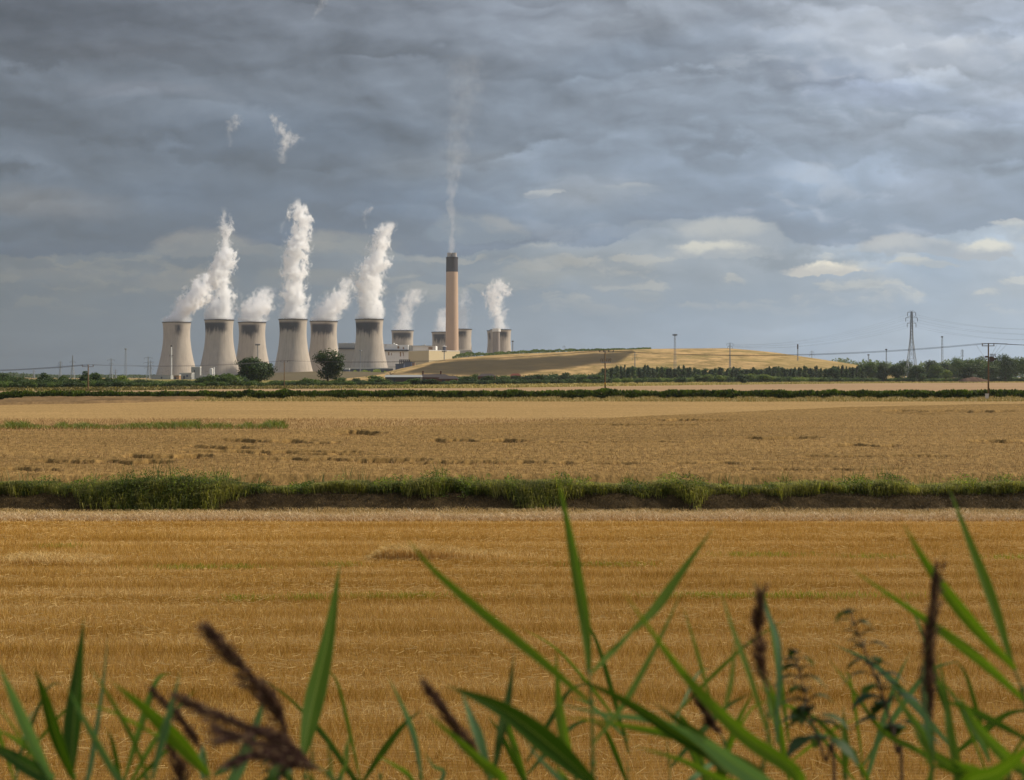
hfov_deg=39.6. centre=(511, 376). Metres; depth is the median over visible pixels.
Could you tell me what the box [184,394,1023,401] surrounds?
verge grass
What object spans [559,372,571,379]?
bush
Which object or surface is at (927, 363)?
tree
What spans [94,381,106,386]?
bush
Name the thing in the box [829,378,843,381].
bush
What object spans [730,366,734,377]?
conical tree
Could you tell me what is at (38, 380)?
bush
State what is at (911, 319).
pylon
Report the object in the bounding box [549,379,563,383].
bush
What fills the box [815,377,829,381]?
bush
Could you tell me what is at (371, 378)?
bush
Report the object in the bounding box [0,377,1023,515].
ground
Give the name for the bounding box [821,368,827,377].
conical tree
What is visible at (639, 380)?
bush
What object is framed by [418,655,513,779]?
reed
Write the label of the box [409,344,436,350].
turbine hall
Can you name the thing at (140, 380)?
bush
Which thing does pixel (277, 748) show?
reed
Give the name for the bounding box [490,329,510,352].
cooling tower
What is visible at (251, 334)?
cooling tower
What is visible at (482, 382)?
bush
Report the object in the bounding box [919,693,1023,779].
reed
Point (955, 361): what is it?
tree
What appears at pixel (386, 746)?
reed
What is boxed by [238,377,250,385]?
bush
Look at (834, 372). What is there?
tree
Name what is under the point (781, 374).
conical tree
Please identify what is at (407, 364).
plant shed
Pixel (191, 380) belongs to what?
rough meadow
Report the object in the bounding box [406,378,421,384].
bush
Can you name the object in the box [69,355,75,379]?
pylon
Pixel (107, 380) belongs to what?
bush
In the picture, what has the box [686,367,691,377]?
conical tree
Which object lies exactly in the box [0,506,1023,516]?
dry verge grass
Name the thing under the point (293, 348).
cooling tower
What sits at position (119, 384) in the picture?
bush
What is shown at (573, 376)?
bush
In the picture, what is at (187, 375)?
switch house
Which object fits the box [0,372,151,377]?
wood
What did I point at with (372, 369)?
boundary wall
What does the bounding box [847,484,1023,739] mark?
reed
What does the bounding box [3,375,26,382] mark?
bush
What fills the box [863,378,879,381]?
bush
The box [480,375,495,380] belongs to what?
bush
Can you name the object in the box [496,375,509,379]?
bush
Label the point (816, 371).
conical tree
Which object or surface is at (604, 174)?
sky
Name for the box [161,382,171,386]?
bush
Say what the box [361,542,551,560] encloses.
uncut wheat
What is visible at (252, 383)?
bush
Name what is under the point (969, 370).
tree
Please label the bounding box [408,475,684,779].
reed
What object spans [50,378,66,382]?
bush
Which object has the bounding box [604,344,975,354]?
overhead wire
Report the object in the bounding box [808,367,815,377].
conical tree
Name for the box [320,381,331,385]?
bush
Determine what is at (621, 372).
conical tree
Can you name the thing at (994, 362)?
tree
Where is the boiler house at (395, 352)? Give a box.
[338,343,408,369]
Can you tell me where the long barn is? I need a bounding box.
[385,375,421,381]
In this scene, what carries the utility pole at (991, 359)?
on the ground at (670, 499)
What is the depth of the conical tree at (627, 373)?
1329.55 m
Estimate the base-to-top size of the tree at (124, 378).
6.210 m
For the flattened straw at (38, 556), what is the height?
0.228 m
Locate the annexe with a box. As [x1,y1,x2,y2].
[173,375,180,378]
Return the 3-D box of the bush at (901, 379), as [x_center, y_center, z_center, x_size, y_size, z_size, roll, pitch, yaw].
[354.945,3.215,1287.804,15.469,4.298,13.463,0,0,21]
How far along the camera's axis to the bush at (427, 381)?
834.34 m
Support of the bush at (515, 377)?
on the rough meadow
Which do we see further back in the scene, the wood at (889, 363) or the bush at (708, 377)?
the wood at (889, 363)
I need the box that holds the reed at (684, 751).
[667,618,788,779]
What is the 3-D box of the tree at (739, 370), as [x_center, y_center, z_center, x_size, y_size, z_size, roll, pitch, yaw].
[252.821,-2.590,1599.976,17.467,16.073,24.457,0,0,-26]
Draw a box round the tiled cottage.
[478,374,495,379]
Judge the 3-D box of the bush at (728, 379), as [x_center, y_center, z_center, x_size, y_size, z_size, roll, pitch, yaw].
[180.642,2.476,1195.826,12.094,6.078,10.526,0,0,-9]
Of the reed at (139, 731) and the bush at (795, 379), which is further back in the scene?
the bush at (795, 379)
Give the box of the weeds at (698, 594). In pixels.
[38,542,1023,602]
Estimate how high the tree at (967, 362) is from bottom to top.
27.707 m
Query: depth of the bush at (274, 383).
726.65 m
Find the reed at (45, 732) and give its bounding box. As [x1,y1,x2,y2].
[0,683,94,779]
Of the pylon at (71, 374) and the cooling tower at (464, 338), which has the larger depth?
the cooling tower at (464, 338)
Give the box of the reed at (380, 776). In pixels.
[339,748,445,779]
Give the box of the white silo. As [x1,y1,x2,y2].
[209,367,214,374]
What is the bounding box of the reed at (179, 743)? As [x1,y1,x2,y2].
[110,680,263,779]
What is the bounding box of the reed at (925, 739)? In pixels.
[889,556,978,779]
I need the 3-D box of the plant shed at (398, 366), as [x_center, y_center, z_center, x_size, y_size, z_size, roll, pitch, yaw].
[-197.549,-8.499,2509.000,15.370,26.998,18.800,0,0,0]
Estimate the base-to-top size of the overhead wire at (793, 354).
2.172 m
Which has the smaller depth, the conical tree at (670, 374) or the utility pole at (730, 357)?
the conical tree at (670, 374)
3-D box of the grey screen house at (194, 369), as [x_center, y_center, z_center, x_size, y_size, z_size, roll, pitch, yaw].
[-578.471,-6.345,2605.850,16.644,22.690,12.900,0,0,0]
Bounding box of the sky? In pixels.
[0,0,1023,376]
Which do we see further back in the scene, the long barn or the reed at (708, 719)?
the long barn
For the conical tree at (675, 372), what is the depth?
1307.83 m
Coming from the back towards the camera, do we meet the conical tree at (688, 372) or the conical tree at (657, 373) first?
the conical tree at (688, 372)
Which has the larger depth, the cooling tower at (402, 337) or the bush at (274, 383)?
the cooling tower at (402, 337)
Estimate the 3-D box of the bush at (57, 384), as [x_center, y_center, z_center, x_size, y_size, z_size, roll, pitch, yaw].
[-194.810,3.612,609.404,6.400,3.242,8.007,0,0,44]
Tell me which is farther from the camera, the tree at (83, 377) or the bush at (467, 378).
the bush at (467, 378)
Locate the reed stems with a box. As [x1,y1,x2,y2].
[1,451,1023,492]
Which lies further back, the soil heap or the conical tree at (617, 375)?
the conical tree at (617, 375)
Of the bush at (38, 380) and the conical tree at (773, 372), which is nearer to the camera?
the bush at (38, 380)
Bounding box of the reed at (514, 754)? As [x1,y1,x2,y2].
[487,684,595,779]
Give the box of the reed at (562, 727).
[524,651,577,779]
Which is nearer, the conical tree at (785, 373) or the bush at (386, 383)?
the bush at (386, 383)
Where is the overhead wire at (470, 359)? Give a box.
[284,351,592,361]
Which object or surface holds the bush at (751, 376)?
on the rough meadow
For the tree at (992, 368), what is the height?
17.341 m
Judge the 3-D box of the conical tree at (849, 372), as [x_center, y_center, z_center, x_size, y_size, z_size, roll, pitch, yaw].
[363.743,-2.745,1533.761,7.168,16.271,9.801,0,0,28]
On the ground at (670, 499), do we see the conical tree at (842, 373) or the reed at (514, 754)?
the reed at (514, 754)
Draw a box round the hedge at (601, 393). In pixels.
[0,388,1023,399]
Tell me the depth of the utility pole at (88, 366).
344.87 m
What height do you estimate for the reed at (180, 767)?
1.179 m
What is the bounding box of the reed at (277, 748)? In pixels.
[168,690,342,779]
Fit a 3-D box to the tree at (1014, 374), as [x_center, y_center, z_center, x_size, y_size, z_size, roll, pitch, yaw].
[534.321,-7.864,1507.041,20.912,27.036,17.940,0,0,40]
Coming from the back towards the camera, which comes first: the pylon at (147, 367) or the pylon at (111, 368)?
the pylon at (111, 368)
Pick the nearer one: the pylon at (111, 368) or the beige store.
the pylon at (111, 368)
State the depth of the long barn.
960.00 m
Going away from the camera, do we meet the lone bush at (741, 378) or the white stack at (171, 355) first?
the lone bush at (741, 378)
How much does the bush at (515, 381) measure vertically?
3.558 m
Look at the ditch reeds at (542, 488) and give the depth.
60.49 m
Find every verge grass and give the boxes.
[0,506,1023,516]
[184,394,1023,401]
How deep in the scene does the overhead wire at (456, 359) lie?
352.02 m
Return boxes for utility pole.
[82,365,93,390]
[599,350,613,387]
[976,343,1006,393]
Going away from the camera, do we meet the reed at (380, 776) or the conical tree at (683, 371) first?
the reed at (380, 776)
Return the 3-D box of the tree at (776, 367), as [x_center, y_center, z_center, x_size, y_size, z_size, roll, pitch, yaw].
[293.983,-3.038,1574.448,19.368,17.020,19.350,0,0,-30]
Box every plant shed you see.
[395,364,403,369]
[404,362,411,367]
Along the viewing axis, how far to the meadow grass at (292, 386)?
646.84 m
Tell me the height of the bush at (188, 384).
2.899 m
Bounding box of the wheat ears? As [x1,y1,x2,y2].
[0,416,1023,483]
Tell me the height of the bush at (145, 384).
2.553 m
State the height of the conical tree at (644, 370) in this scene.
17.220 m
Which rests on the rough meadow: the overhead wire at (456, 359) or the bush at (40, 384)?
the bush at (40, 384)
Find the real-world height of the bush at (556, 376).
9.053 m
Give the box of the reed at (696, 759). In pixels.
[674,694,769,779]
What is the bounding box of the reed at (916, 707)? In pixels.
[833,599,1023,751]
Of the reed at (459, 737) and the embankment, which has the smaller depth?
the reed at (459, 737)
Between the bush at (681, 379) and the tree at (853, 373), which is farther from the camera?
the tree at (853, 373)
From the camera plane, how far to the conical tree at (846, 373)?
1307.79 m
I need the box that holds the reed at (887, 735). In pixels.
[755,661,931,779]
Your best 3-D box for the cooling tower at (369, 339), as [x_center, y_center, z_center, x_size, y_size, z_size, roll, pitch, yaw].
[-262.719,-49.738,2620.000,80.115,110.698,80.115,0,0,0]
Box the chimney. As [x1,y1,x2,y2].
[446,253,458,350]
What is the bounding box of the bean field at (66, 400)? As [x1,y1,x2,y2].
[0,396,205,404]
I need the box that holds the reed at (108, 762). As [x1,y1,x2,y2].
[67,664,180,779]
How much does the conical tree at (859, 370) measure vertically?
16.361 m
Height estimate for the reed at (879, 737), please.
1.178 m
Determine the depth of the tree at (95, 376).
698.33 m
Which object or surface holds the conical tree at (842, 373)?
on the rough meadow
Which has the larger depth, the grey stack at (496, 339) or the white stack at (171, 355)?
the grey stack at (496, 339)
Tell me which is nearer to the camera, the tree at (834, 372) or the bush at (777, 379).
the bush at (777, 379)
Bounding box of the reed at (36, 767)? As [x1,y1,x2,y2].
[0,667,54,779]
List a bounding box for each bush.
[0,381,8,387]
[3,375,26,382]
[8,381,20,387]
[22,380,34,387]
[27,379,47,381]
[27,382,36,387]
[34,380,49,387]
[47,381,64,386]
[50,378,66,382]
[60,381,78,387]
[82,380,96,386]
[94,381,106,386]
[97,377,116,381]
[110,380,125,386]
[125,382,133,386]
[135,379,153,382]
[141,382,151,386]
[151,382,163,386]
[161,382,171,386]
[179,382,190,386]
[195,377,206,382]
[203,373,243,385]
[208,381,220,385]
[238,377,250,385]
[243,380,264,386]
[268,382,280,385]
[297,377,320,384]
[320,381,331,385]
[329,381,342,384]
[333,377,345,381]
[346,381,356,384]
[366,375,387,381]
[378,381,392,384]
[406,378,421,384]
[417,379,439,383]
[461,376,478,381]
[461,379,476,384]
[475,380,488,383]
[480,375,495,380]
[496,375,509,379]
[500,379,512,383]
[509,379,522,383]
[510,375,521,379]
[517,379,528,383]
[521,374,534,379]
[533,374,546,379]
[533,379,550,383]
[546,373,559,379]
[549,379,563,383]
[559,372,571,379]
[561,378,574,382]
[569,374,577,379]
[575,374,588,382]
[581,379,591,382]
[592,375,608,378]
[621,377,632,382]
[632,378,647,382]
[650,378,659,381]
[674,377,688,382]
[692,374,702,381]
[701,374,713,380]
[716,375,726,380]
[720,376,734,381]
[737,374,746,382]
[745,373,756,381]
[758,374,775,381]
[773,376,782,381]
[790,377,807,381]
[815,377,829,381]
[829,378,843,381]
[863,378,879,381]
[896,378,908,381]
[907,378,916,381]
[929,378,941,381]
[990,377,1001,381]
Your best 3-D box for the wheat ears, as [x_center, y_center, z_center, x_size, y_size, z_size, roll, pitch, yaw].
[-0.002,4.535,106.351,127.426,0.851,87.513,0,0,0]
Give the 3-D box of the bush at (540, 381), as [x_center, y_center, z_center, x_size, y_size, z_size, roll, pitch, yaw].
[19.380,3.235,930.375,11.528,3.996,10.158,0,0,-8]
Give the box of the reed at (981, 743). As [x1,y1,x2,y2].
[935,659,1023,767]
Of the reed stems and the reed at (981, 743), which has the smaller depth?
the reed at (981, 743)
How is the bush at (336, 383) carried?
on the rough meadow
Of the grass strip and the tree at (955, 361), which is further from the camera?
the tree at (955, 361)
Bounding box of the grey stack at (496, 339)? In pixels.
[492,328,500,352]
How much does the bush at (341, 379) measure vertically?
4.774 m
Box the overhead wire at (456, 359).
[281,351,588,361]
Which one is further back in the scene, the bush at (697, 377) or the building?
the building
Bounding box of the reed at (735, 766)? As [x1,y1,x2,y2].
[623,576,805,779]
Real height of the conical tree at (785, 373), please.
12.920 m
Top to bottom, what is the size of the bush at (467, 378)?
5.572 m
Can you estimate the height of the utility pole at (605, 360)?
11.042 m
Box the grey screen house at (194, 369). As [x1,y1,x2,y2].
[191,367,200,378]
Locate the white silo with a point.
(211, 371)
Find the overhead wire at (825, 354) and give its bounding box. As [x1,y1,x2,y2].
[609,344,981,355]
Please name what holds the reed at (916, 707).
on the ground at (670, 499)
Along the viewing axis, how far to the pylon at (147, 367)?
2449.43 m
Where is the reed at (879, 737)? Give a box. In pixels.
[765,651,959,779]
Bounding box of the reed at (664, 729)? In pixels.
[552,527,766,779]
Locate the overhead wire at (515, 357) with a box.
[424,351,598,361]
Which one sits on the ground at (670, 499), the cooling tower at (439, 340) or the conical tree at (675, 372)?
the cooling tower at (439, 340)
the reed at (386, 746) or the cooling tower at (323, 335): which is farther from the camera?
the cooling tower at (323, 335)
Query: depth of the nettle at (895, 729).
2.60 m
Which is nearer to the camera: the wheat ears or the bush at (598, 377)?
the wheat ears
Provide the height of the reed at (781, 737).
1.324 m
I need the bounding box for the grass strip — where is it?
[0,418,289,429]
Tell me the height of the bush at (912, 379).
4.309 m
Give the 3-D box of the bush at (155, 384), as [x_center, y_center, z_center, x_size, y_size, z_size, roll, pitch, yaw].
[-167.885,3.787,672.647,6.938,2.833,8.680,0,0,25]
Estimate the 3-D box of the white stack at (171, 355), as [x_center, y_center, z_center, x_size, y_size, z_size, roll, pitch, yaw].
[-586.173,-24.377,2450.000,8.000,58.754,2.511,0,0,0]
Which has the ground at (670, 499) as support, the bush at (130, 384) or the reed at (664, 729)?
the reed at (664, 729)
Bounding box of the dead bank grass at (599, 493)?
[0,489,1023,511]
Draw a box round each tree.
[0,373,15,378]
[38,373,50,381]
[79,371,92,380]
[89,372,101,379]
[116,376,127,381]
[234,356,277,381]
[312,348,345,382]
[609,367,613,378]
[614,364,619,378]
[619,365,623,378]
[625,367,631,378]
[630,366,637,378]
[637,367,642,377]
[641,365,645,378]
[646,365,651,377]
[652,368,655,377]
[655,366,659,377]
[658,366,665,378]
[668,368,673,378]
[672,369,677,378]
[677,365,680,377]
[681,365,685,377]
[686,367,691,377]
[712,368,717,375]
[717,367,728,375]
[718,367,723,375]
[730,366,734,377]
[731,367,743,375]
[770,366,781,376]
[771,369,776,375]
[779,367,783,377]
[783,368,787,376]
[797,367,802,376]
[802,365,809,376]
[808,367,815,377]
[814,366,818,377]
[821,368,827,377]
[828,367,839,377]
[840,365,844,377]
[844,369,848,377]
[848,367,851,377]
[851,367,855,378]
[857,366,861,377]
[860,367,864,378]
[862,361,878,378]
[875,362,890,381]
[889,364,907,378]
[898,361,911,376]
[905,365,926,381]
[923,360,938,374]
[923,364,945,378]
[937,362,957,378]
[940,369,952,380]
[948,357,964,377]
[955,363,983,378]
[961,359,974,376]
[969,358,985,377]
[976,356,987,377]
[982,364,999,378]
[987,359,998,374]
[994,354,1020,381]
[1010,356,1020,376]
[1014,357,1023,377]
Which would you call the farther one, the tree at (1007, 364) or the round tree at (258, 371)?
the tree at (1007, 364)
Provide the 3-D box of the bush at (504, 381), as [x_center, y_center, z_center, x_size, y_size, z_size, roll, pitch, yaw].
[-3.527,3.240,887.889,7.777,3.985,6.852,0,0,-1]
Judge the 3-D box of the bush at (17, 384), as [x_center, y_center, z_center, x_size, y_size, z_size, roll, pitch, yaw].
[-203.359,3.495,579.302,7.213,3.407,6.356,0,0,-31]
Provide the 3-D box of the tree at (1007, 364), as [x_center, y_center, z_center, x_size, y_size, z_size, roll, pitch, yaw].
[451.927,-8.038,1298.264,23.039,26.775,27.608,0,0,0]
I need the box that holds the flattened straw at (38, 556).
[0,549,115,565]
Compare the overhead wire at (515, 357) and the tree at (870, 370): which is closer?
the overhead wire at (515, 357)
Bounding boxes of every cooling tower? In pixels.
[156,322,194,374]
[200,319,240,375]
[235,322,268,375]
[273,319,312,372]
[309,321,338,370]
[351,319,387,367]
[391,330,413,344]
[431,332,445,349]
[458,329,472,356]
[487,330,490,352]
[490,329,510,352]
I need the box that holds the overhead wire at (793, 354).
[600,343,979,354]
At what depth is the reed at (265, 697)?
2.07 m
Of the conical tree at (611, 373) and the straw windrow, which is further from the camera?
the conical tree at (611, 373)
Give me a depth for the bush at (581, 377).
1011.77 m
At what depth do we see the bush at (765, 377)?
1186.24 m
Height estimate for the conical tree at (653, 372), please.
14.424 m
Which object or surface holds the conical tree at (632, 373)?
on the rough meadow
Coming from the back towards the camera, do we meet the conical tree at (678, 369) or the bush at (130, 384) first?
the conical tree at (678, 369)
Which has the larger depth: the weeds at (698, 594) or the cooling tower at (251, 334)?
the cooling tower at (251, 334)
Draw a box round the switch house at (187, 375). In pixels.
[179,373,193,378]
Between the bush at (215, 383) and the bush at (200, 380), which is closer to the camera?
the bush at (215, 383)
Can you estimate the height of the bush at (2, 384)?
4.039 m
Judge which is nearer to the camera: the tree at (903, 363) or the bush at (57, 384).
the bush at (57, 384)
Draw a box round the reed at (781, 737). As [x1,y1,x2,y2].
[757,584,859,779]
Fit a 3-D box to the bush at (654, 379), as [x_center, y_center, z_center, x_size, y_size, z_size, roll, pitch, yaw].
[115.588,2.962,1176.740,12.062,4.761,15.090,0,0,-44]
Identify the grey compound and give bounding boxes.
[151,375,172,378]
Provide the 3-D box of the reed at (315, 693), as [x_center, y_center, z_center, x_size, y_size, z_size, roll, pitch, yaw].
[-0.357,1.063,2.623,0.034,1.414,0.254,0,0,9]
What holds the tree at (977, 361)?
on the rough meadow
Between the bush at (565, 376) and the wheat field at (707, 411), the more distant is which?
the bush at (565, 376)
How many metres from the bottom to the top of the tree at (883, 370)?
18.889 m
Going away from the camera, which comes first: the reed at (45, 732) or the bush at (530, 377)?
the reed at (45, 732)
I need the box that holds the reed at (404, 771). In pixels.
[343,679,422,779]
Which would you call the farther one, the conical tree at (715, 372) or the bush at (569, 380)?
the conical tree at (715, 372)
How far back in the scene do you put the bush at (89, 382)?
655.71 m
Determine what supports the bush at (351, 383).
on the rough meadow
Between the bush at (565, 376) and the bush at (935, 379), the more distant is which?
the bush at (935, 379)
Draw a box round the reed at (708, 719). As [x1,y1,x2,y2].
[683,607,731,778]
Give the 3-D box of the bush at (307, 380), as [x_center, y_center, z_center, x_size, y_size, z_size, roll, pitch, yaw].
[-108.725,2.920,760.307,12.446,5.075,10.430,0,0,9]
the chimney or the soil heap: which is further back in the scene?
the chimney
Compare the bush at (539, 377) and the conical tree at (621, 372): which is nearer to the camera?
the bush at (539, 377)
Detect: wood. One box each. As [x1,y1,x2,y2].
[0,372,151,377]
[452,347,650,357]
[830,358,1023,376]
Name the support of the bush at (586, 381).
on the rough meadow
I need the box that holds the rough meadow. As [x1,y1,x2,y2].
[24,379,1018,390]
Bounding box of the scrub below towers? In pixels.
[353,369,386,371]
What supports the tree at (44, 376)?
on the rough meadow
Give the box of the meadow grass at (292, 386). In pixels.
[0,381,1023,390]
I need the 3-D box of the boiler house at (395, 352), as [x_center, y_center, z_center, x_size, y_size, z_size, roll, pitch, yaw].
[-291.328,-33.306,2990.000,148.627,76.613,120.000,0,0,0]
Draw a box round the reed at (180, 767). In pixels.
[155,717,194,779]
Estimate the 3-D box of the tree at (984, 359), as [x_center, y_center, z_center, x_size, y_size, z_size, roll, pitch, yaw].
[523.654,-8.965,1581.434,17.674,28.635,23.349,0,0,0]
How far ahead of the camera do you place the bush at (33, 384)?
583.03 m
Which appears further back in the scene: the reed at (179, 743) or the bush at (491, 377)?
the bush at (491, 377)
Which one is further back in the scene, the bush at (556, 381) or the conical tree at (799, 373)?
the conical tree at (799, 373)
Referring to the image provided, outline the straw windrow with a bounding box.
[0,508,1023,522]
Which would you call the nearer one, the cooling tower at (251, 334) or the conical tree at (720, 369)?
the conical tree at (720, 369)
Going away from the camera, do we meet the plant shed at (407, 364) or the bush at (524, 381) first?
the bush at (524, 381)
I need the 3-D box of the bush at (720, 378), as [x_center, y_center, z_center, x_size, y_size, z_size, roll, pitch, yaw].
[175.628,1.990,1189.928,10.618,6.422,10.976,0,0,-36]
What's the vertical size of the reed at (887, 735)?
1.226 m
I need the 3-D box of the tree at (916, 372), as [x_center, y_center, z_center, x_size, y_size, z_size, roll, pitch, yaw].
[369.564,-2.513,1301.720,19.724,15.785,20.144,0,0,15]
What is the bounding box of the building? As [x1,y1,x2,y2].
[459,350,471,357]
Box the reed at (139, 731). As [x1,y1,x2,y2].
[106,672,193,779]
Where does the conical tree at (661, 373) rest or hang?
on the rough meadow
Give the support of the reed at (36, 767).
on the ground at (670, 499)
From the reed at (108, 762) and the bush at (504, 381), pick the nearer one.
the reed at (108, 762)
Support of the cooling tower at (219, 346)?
on the ground at (670, 499)
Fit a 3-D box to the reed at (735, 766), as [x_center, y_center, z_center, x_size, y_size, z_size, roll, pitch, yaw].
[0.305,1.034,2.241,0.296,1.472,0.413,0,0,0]
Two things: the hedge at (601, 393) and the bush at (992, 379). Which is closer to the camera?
the hedge at (601, 393)
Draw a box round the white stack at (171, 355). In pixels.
[169,345,173,374]
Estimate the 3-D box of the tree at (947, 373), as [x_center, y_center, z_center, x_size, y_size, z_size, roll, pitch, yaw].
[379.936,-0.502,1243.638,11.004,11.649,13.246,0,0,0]
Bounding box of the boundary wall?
[343,368,392,371]
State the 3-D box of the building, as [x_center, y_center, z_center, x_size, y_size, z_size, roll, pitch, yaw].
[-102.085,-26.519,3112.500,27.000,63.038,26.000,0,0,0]
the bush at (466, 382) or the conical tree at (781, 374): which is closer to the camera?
the bush at (466, 382)
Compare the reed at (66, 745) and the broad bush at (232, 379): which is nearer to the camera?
the reed at (66, 745)
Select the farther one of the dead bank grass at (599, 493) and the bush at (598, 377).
the bush at (598, 377)
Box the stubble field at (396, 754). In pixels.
[0,516,1023,779]
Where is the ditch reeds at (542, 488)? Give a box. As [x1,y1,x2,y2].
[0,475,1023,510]
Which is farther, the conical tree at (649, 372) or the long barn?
the conical tree at (649, 372)
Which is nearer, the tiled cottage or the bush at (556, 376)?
the tiled cottage
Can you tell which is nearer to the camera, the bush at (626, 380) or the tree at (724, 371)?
the bush at (626, 380)
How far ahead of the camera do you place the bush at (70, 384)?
599.90 m
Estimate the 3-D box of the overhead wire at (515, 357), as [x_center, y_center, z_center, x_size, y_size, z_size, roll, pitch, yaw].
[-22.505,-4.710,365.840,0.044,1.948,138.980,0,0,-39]
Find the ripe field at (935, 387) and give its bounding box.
[0,383,1023,391]
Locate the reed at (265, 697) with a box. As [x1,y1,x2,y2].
[192,619,290,779]
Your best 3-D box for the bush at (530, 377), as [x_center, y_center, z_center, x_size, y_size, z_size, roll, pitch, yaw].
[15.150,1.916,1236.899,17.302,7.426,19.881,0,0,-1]
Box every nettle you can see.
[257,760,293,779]
[770,648,859,779]
[835,607,942,779]
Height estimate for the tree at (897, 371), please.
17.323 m
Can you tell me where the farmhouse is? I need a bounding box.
[422,371,447,381]
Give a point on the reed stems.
(782, 477)
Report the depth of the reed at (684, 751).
2.89 m
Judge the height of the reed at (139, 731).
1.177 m
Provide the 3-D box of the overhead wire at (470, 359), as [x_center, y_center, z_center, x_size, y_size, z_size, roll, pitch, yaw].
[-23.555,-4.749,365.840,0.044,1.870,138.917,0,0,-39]
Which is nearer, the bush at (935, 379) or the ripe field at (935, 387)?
the ripe field at (935, 387)
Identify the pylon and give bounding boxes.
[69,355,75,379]
[107,358,112,378]
[145,357,152,378]
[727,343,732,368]
[906,310,917,377]
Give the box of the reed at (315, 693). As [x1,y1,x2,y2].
[300,561,340,779]
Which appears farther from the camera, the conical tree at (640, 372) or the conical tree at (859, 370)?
the conical tree at (859, 370)
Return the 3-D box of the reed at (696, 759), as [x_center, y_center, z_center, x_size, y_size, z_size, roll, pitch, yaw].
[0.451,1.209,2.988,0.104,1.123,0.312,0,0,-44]
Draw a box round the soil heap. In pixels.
[958,377,990,381]
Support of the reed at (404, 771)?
on the ground at (670, 499)
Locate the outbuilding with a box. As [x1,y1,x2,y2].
[438,376,457,381]
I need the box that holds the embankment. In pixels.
[265,371,384,379]
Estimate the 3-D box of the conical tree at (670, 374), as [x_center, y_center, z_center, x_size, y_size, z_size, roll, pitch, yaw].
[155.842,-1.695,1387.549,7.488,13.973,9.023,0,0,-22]
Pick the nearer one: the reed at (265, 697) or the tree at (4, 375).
the reed at (265, 697)
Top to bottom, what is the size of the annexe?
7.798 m
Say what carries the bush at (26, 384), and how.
on the rough meadow
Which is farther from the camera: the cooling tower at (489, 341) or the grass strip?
the cooling tower at (489, 341)
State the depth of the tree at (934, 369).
1352.21 m
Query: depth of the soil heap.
1224.92 m
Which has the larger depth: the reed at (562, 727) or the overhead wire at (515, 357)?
the overhead wire at (515, 357)
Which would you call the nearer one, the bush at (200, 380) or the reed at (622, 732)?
the reed at (622, 732)
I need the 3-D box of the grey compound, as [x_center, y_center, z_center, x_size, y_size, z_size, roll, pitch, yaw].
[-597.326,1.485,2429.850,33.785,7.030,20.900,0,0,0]
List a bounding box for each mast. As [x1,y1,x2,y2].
[124,349,126,375]
[941,336,942,363]
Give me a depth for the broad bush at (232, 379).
715.53 m
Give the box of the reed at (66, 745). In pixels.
[34,619,107,779]
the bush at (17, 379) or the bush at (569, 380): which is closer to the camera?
the bush at (17, 379)
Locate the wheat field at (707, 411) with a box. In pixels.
[0,401,1023,485]
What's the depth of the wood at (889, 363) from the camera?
3503.81 m
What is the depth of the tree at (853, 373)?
1354.55 m
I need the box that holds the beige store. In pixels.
[409,350,459,364]
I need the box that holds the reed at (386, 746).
[265,672,420,779]
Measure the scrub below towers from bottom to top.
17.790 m
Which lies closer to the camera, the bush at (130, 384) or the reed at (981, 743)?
the reed at (981, 743)
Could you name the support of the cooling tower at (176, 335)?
on the ground at (670, 499)
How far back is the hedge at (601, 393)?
303.28 m
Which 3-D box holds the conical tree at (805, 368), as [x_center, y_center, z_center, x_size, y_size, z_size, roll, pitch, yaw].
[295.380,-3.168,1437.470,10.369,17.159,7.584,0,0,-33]
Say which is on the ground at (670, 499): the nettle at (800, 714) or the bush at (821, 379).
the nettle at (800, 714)
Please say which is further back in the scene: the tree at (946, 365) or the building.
the building
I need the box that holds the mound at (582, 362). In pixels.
[337,348,905,379]
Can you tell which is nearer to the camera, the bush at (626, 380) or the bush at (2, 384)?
the bush at (2, 384)
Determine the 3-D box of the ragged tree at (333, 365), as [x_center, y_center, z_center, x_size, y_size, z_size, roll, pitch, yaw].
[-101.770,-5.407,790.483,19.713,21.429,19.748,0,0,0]
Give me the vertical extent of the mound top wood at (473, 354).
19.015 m
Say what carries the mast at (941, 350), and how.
on the rough meadow
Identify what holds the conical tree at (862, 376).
on the rough meadow
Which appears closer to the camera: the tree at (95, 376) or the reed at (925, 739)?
the reed at (925, 739)
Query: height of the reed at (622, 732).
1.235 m
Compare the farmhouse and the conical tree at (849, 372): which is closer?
the farmhouse
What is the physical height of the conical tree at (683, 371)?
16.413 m
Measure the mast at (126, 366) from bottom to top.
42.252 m
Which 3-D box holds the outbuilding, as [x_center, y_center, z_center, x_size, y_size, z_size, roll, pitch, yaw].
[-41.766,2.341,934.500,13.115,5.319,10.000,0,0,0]
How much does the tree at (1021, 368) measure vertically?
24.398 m
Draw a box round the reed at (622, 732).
[524,628,629,779]

